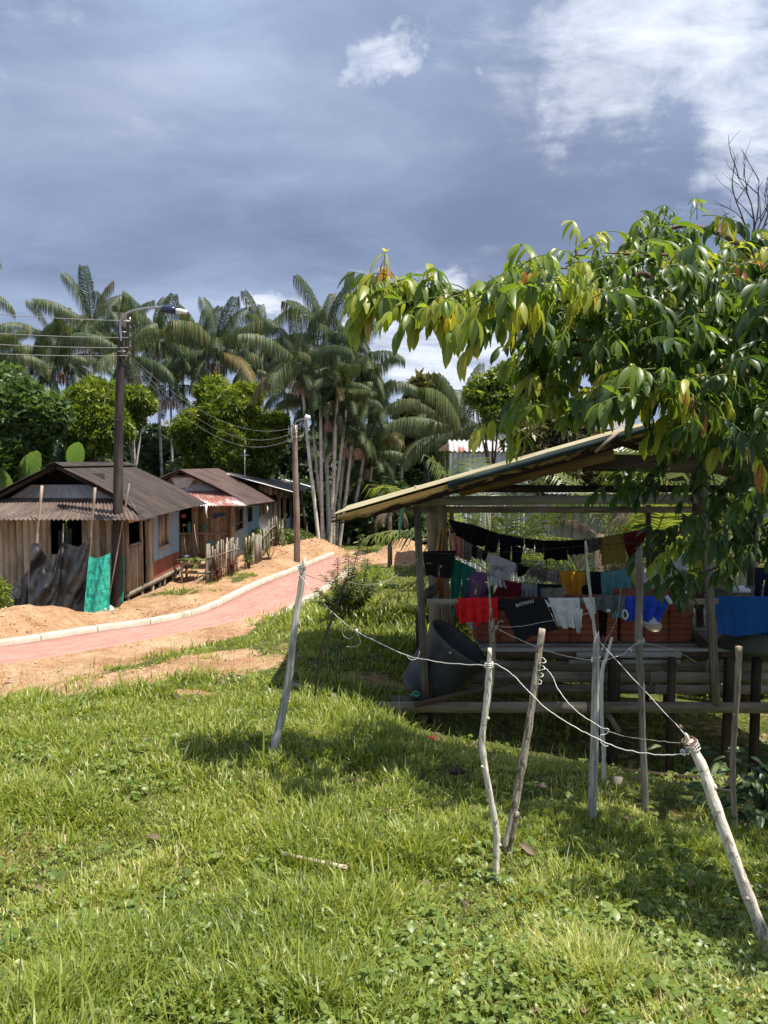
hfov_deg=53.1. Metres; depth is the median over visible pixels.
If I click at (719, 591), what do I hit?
work table
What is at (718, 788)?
fallen branch
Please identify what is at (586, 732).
fence wire
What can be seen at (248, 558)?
shrub
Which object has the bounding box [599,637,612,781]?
fence stake
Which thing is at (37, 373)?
palm tree
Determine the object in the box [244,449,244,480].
antenna mast
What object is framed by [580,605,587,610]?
brick
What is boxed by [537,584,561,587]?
cloth
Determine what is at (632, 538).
blouse
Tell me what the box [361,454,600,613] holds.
coconut palm
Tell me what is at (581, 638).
brick
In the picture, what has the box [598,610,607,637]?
trousers
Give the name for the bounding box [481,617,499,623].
brick
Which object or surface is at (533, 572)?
cloth
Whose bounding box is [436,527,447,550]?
cloth
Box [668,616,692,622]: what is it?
brick
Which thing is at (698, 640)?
loose board
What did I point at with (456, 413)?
palm tree
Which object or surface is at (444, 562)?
shorts
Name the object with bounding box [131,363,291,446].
power cable
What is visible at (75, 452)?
banana plant
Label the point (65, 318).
power cable
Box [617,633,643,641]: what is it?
brick
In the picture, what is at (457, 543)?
towel
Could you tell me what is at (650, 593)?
brick
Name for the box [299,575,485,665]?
fence wire
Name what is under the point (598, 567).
withered palm
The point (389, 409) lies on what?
palm tree
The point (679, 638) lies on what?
brick
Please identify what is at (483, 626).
brick
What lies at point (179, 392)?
palm tree
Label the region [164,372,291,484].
bushy tree
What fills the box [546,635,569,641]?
brick
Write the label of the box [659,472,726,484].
brown green tree
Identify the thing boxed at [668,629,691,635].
brick
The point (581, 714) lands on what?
fence wire
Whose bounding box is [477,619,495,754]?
fence stake
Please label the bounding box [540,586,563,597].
shirt
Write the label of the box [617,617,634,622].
brick
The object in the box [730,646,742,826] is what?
fence stake
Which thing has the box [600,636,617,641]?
brick
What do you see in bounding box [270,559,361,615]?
kerb
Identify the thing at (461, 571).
trousers
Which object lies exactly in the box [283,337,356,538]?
palm tree
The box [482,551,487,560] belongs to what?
shorts
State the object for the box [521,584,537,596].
cloth
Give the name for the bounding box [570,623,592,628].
brick
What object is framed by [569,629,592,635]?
brick
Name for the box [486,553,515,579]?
shirt
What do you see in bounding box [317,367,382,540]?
palm tree
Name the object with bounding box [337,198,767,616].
overhanging tree
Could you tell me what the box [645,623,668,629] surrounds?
brick
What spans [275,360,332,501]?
palm tree
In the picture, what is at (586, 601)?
bib
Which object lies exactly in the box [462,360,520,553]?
airy tree
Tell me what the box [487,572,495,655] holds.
bare branch
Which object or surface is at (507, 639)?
brick
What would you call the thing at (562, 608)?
shirt
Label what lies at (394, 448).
palm tree
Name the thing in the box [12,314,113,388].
palm tree
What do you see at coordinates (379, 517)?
withered palm
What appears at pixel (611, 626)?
brick
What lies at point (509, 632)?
brick
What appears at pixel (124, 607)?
soil clods
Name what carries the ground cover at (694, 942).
on the ground at (54, 618)
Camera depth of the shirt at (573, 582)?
10.57 m
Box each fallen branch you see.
[616,767,737,782]
[671,781,736,791]
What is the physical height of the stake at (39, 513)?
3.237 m
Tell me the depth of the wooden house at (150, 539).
20.45 m
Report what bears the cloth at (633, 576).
hanging from the clothesline at (536, 566)
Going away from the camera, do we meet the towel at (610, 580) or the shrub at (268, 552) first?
the towel at (610, 580)
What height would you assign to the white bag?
0.088 m
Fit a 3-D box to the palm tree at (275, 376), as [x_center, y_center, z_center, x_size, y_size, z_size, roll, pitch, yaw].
[-3.958,-3.684,35.812,5.508,11.229,5.317,0,4,0]
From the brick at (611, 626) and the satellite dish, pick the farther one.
the satellite dish
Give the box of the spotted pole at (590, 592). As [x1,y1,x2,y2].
[585,541,596,638]
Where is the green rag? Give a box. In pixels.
[398,507,404,534]
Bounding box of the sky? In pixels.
[0,0,767,441]
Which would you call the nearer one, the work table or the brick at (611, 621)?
the brick at (611, 621)
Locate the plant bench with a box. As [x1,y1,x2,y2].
[180,559,211,582]
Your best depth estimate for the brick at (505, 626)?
9.77 m
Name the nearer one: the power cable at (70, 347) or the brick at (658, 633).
the brick at (658, 633)
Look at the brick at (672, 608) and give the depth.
9.75 m
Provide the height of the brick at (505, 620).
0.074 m
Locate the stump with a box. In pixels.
[612,775,622,784]
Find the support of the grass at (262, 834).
on the ground at (54, 618)
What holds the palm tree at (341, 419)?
on the ground at (54, 618)
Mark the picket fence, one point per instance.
(232, 548)
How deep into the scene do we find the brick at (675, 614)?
9.74 m
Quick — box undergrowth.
[42,447,448,543]
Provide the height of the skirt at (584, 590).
0.207 m
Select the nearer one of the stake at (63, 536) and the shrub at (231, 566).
the stake at (63, 536)
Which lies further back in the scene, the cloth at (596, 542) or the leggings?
the cloth at (596, 542)
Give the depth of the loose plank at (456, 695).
9.02 m
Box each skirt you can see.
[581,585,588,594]
[590,572,601,593]
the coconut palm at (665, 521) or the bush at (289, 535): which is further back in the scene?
the bush at (289, 535)
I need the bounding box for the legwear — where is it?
[472,525,487,546]
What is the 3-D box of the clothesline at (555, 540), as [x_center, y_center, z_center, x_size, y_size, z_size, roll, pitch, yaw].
[2.445,0.268,11.439,2.967,0.330,0.009,0,4,0]
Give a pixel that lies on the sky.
(214, 150)
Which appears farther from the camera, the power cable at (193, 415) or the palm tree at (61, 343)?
the palm tree at (61, 343)
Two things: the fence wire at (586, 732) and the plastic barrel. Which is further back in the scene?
the plastic barrel
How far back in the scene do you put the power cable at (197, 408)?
21.32 m
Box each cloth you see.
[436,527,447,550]
[475,610,498,626]
[485,586,493,594]
[489,575,505,587]
[498,598,501,609]
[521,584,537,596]
[529,567,538,576]
[535,540,543,553]
[537,569,546,582]
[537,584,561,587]
[538,585,541,596]
[587,538,601,552]
[611,610,624,618]
[630,566,645,586]
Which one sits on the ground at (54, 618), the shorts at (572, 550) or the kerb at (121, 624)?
the kerb at (121, 624)
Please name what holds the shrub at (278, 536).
on the ground at (54, 618)
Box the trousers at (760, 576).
[754,567,767,595]
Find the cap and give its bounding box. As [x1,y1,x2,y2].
[643,617,661,631]
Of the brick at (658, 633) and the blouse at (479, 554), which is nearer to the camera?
the brick at (658, 633)
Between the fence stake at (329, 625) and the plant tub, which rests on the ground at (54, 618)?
the fence stake at (329, 625)
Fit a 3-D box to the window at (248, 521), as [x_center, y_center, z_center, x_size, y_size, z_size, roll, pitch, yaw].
[-5.770,0.074,32.768,0.160,0.790,1.420,0,4,0]
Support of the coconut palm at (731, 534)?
on the ground at (54, 618)
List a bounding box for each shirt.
[458,598,497,623]
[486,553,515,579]
[499,598,558,642]
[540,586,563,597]
[545,598,581,628]
[560,571,584,593]
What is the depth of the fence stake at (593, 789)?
5.03 m
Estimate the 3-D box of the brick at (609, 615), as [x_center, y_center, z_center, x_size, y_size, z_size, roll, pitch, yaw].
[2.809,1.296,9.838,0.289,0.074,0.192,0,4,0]
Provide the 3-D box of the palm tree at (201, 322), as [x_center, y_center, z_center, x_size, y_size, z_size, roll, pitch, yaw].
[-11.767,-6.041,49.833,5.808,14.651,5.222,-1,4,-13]
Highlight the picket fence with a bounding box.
[206,516,283,583]
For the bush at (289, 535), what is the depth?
33.67 m
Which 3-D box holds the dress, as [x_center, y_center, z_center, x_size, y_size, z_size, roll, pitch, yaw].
[1.161,0.536,10.651,0.151,0.294,0.134,0,4,0]
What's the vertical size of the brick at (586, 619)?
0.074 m
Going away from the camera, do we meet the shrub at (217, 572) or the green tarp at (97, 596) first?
the green tarp at (97, 596)
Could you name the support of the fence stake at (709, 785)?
on the ground at (54, 618)
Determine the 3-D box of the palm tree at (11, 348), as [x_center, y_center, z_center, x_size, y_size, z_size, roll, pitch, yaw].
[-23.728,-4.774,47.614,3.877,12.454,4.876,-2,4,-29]
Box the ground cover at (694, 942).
[0,670,767,1023]
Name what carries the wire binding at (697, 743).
attached to the fence stake at (709, 785)
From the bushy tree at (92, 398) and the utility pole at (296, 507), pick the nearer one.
the utility pole at (296, 507)
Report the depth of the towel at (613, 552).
11.44 m
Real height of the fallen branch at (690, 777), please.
0.197 m
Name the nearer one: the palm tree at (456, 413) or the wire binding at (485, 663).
the wire binding at (485, 663)
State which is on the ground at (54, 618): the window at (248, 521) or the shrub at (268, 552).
the shrub at (268, 552)
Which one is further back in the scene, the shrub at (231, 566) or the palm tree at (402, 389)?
the palm tree at (402, 389)
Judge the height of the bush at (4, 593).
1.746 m
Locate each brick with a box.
[475,624,499,628]
[475,627,499,635]
[475,633,498,640]
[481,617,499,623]
[499,609,506,617]
[499,616,508,623]
[499,623,511,628]
[499,636,516,641]
[500,629,514,635]
[524,636,545,641]
[546,630,568,635]
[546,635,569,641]
[563,594,588,597]
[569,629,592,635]
[569,635,593,641]
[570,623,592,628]
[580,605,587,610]
[582,611,589,616]
[582,617,591,622]
[586,594,607,596]
[592,629,616,635]
[594,611,615,617]
[595,618,617,623]
[595,624,617,629]
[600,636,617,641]
[612,588,635,594]
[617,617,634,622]
[617,621,644,629]
[617,627,643,635]
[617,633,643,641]
[618,591,644,595]
[644,629,667,635]
[644,635,667,641]
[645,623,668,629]
[646,591,669,595]
[660,617,668,622]
[668,611,693,617]
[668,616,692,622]
[668,623,692,629]
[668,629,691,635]
[668,635,691,641]
[669,605,692,610]
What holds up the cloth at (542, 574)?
hanging from the clothesline at (536, 566)
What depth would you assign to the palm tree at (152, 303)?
49.11 m
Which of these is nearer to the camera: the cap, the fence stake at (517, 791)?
the fence stake at (517, 791)
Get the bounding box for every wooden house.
[0,462,207,600]
[160,468,278,560]
[227,472,310,529]
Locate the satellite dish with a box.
[258,513,279,538]
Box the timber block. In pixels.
[391,695,418,700]
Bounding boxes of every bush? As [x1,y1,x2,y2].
[0,575,13,608]
[249,527,287,550]
[280,528,317,544]
[335,482,426,543]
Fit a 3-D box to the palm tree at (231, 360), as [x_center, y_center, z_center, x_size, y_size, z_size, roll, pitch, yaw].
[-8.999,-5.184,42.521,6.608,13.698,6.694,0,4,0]
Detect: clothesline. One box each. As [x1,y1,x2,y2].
[425,540,687,553]
[449,519,640,540]
[452,533,644,571]
[455,559,562,586]
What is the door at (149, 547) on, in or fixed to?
in the wooden house at (150, 539)
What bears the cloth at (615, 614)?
hanging from the open shed
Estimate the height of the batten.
0.027 m
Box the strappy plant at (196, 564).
[176,556,225,572]
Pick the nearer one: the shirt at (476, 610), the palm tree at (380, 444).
the shirt at (476, 610)
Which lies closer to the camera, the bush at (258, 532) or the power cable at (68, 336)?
the power cable at (68, 336)
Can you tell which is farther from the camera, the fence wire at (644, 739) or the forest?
the forest
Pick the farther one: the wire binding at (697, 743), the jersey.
the jersey
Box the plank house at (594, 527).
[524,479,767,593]
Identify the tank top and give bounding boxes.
[544,541,567,569]
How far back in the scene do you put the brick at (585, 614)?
9.75 m
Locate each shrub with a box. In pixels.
[209,549,228,581]
[227,551,240,574]
[242,529,258,568]
[263,537,275,559]
[273,514,288,545]
[306,534,394,615]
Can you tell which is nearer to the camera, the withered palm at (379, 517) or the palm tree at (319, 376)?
the withered palm at (379, 517)
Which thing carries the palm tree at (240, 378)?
on the ground at (54, 618)
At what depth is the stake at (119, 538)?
18.87 m
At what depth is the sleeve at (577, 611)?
8.95 m
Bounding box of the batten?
[280,852,347,868]
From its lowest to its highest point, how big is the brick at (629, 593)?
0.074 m
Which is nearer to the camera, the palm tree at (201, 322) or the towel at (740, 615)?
the towel at (740, 615)
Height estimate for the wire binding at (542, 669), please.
0.172 m
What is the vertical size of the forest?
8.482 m
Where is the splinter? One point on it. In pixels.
(687, 738)
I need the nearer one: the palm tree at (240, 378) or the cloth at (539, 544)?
the cloth at (539, 544)
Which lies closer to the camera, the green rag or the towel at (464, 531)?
the green rag
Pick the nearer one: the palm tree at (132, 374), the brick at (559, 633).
the brick at (559, 633)
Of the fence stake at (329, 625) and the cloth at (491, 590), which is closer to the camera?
the fence stake at (329, 625)
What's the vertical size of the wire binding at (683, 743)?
0.042 m
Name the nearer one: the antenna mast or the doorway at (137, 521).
the doorway at (137, 521)
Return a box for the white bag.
[724,585,750,592]
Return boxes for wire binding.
[484,661,493,667]
[538,657,546,683]
[681,736,696,746]
[684,738,700,752]
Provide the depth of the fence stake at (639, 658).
5.42 m
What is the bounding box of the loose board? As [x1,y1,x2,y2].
[692,629,707,646]
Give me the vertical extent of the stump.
0.157 m
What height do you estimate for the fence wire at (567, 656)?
0.185 m
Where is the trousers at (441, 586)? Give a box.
[437,576,444,598]
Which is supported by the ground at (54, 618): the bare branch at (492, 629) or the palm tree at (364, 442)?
the palm tree at (364, 442)
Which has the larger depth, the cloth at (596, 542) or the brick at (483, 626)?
the cloth at (596, 542)
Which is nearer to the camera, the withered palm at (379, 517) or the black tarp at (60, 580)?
the black tarp at (60, 580)
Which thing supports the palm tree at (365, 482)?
on the ground at (54, 618)
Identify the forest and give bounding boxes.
[52,422,634,499]
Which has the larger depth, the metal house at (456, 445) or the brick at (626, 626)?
the metal house at (456, 445)
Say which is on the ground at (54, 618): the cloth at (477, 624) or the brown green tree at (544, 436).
the brown green tree at (544, 436)
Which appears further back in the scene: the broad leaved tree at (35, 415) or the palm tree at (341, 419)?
the palm tree at (341, 419)
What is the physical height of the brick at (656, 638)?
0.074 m
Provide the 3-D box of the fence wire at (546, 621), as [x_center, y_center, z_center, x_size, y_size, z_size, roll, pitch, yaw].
[1.398,0.901,6.583,0.847,0.211,0.261,2,4,28]
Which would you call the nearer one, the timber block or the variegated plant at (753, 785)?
the variegated plant at (753, 785)
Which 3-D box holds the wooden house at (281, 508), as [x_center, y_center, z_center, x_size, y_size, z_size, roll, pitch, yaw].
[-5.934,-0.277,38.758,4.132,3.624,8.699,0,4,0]
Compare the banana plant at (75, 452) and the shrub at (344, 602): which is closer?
the shrub at (344, 602)
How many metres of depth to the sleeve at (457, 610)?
8.98 m
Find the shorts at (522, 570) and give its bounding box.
[517,564,529,577]
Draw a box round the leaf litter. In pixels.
[4,641,767,1016]
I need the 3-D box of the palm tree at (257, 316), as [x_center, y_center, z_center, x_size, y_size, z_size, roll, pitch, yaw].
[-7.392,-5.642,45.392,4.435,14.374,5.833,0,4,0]
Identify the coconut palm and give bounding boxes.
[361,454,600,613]
[511,428,764,593]
[602,409,767,585]
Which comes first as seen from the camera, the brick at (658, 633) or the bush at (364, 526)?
the brick at (658, 633)
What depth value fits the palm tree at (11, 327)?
48.49 m
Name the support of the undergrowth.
on the ground at (54, 618)
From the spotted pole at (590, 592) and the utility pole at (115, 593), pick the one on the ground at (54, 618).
the utility pole at (115, 593)
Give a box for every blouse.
[476,548,482,560]
[484,530,499,551]
[492,580,524,596]
[545,570,560,583]
[621,528,648,557]
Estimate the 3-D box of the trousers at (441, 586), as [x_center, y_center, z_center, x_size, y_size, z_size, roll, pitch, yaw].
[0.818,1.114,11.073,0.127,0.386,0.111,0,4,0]
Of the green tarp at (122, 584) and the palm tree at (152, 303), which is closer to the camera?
the green tarp at (122, 584)
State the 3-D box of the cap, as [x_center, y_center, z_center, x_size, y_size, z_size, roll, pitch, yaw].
[3.139,1.300,9.002,0.201,0.162,0.214,-3,5,-39]
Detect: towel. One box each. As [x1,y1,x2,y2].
[448,519,474,544]
[450,533,462,558]
[600,534,625,565]
[600,570,631,594]
[715,596,767,635]
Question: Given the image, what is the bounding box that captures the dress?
[462,540,472,560]
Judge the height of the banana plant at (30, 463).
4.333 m
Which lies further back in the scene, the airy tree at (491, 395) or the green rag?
the airy tree at (491, 395)
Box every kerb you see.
[0,552,333,646]
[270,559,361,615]
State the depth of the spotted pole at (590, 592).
6.04 m
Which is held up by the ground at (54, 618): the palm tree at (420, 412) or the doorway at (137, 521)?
the palm tree at (420, 412)
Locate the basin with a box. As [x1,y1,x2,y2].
[717,633,767,655]
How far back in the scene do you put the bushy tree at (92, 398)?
34.10 m
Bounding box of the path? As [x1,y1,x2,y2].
[0,555,354,664]
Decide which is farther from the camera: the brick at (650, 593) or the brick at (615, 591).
the brick at (615, 591)
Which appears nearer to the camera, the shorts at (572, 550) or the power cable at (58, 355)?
the shorts at (572, 550)
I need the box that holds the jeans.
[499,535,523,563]
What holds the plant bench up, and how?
on the ground at (54, 618)
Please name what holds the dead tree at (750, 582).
on the ground at (54, 618)
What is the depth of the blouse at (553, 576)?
10.66 m
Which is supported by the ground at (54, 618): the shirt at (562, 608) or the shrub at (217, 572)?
the shrub at (217, 572)
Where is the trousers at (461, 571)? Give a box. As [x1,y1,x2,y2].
[451,560,475,615]
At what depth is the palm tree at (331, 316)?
37.07 m
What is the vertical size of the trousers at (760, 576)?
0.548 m
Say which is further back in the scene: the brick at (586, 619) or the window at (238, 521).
the window at (238, 521)
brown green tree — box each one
[497,398,617,495]
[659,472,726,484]
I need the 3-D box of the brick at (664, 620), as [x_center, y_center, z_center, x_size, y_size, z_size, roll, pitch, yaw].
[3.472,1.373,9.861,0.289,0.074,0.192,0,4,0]
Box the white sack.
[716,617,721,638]
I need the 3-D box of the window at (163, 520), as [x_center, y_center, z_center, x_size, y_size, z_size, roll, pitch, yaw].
[-6.706,0.531,23.449,0.172,1.090,0.980,0,4,0]
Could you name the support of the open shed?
on the ground at (54, 618)
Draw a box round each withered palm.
[374,513,407,567]
[553,504,645,571]
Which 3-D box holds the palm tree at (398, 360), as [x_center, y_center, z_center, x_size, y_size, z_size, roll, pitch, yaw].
[-1.589,-4.139,38.568,4.896,12.030,5.029,-1,4,-22]
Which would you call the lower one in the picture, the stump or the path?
the stump
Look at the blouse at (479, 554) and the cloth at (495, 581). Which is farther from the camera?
the blouse at (479, 554)
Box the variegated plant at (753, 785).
[646,744,767,835]
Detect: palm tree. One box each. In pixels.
[0,260,15,319]
[0,300,98,461]
[0,320,86,393]
[0,329,47,372]
[3,332,34,356]
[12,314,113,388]
[31,264,152,375]
[68,291,155,376]
[71,297,177,458]
[100,291,209,476]
[134,348,204,460]
[141,312,222,391]
[159,302,235,383]
[162,296,279,395]
[211,326,271,401]
[220,289,295,409]
[236,307,356,538]
[257,356,307,531]
[266,274,371,538]
[273,390,340,540]
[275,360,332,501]
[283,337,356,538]
[302,319,404,544]
[303,363,376,544]
[304,354,375,543]
[305,358,418,504]
[316,394,393,546]
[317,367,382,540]
[328,379,419,543]
[336,456,388,541]
[345,419,411,542]
[384,362,505,481]
[386,441,414,481]
[402,381,475,477]
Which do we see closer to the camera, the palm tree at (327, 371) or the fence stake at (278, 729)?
the fence stake at (278, 729)
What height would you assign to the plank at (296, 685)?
0.221 m
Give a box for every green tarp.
[84,553,109,612]
[121,557,123,602]
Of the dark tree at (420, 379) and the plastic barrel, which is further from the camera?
the dark tree at (420, 379)
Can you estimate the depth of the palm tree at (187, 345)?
47.22 m
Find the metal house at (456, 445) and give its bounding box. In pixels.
[439,440,667,582]
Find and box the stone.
[104,605,113,611]
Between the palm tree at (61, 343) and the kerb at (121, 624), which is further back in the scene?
the palm tree at (61, 343)
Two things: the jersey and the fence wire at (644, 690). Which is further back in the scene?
the jersey
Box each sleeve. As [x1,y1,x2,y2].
[455,604,463,616]
[574,608,582,632]
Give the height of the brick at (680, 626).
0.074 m
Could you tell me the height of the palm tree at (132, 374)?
12.297 m
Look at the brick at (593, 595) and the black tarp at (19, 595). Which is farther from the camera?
the black tarp at (19, 595)
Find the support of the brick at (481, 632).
on the brick at (481, 638)
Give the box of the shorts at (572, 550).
[568,540,585,555]
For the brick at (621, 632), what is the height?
0.074 m
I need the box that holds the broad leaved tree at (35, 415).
[0,360,77,482]
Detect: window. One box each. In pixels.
[158,513,171,548]
[235,506,243,531]
[246,504,252,523]
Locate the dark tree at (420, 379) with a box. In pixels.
[390,368,464,483]
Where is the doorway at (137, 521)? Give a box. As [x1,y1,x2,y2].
[137,521,143,568]
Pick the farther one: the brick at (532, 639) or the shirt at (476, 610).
the brick at (532, 639)
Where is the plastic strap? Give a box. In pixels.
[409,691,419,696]
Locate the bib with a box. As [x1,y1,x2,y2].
[583,597,596,618]
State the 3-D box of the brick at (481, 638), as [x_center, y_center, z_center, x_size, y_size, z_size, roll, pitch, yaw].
[1.323,1.606,9.880,0.289,0.074,0.192,0,4,0]
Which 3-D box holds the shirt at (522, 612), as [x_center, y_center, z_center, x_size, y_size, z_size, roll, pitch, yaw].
[1.686,1.263,8.946,0.701,0.526,0.112,0,4,0]
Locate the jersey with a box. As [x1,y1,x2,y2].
[621,595,672,622]
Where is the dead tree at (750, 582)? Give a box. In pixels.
[712,131,767,701]
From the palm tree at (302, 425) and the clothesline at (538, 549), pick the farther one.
the palm tree at (302, 425)
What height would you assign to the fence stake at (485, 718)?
1.356 m
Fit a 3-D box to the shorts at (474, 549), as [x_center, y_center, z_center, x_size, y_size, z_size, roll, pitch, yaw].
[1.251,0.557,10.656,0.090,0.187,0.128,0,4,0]
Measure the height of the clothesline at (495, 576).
0.383 m
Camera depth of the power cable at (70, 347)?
18.33 m
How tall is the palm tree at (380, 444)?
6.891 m
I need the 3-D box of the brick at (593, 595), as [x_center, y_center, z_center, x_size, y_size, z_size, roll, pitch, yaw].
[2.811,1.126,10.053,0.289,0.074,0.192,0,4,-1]
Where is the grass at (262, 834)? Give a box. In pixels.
[0,536,767,1023]
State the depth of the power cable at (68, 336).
18.22 m
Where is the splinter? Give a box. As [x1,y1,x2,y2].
[685,733,689,741]
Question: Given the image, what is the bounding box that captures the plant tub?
[178,554,190,560]
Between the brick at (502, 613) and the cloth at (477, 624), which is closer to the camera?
the cloth at (477, 624)
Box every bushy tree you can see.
[57,373,137,461]
[124,383,159,467]
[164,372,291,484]
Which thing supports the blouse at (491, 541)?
hanging from the clothesline at (555, 540)
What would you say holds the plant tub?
on the plant bench
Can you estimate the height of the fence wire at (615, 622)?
0.221 m
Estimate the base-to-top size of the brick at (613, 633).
0.074 m
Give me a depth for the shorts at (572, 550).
11.44 m
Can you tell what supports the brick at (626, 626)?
on the brick at (621, 632)
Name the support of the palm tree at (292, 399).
on the ground at (54, 618)
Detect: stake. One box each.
[35,485,42,542]
[62,523,63,552]
[84,487,95,605]
[110,483,129,592]
[270,557,305,750]
[314,576,353,702]
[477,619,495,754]
[479,648,501,883]
[501,628,544,852]
[507,811,518,855]
[588,631,599,820]
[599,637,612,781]
[635,542,648,812]
[687,739,767,952]
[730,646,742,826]
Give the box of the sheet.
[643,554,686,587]
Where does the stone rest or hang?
on the ground at (54, 618)
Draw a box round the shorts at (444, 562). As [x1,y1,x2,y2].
[423,550,455,577]
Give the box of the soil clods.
[1,537,425,696]
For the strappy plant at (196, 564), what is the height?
0.632 m
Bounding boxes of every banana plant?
[0,451,41,489]
[66,442,84,461]
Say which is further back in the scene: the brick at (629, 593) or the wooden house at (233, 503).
the wooden house at (233, 503)
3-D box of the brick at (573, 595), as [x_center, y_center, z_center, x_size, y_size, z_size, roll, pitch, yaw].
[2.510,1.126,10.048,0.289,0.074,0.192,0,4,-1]
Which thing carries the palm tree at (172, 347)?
on the ground at (54, 618)
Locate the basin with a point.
(755, 644)
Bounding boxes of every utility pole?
[110,304,187,607]
[292,414,310,562]
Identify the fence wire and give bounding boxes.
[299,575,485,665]
[491,662,688,755]
[495,626,637,660]
[499,613,586,626]
[544,667,608,746]
[599,589,620,654]
[599,641,684,734]
[605,730,681,742]
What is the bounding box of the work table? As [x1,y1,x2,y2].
[714,586,763,595]
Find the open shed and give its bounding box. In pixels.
[331,421,767,773]
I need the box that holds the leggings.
[465,570,487,597]
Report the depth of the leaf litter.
5.72 m
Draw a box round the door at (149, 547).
[145,518,153,582]
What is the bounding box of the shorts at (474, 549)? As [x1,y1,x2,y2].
[471,546,477,558]
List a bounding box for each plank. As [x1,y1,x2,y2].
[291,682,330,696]
[414,680,508,707]
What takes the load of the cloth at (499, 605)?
hanging from the open shed
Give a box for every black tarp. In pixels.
[4,571,27,605]
[28,537,90,611]
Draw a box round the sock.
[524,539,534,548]
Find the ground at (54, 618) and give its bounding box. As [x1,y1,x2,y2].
[0,534,767,1023]
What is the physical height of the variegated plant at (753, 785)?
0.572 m
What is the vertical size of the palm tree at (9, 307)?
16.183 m
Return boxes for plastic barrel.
[402,620,485,700]
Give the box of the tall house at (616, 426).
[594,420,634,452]
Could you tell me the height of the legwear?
0.333 m
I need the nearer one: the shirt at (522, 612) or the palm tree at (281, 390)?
the shirt at (522, 612)
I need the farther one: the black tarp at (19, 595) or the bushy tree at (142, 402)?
the bushy tree at (142, 402)
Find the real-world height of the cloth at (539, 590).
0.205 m
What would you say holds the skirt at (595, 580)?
hanging from the clothesline at (536, 566)
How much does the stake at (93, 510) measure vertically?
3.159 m
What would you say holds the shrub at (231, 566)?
on the ground at (54, 618)
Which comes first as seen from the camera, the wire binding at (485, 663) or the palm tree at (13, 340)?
the wire binding at (485, 663)
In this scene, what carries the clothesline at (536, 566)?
attached to the open shed
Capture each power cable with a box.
[0,314,128,320]
[0,333,129,337]
[0,344,129,347]
[5,354,129,355]
[131,359,293,439]
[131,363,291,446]
[136,361,293,430]
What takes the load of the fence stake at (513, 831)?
on the ground at (54, 618)
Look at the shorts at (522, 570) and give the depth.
10.66 m
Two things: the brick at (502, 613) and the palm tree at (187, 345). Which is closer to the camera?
the brick at (502, 613)

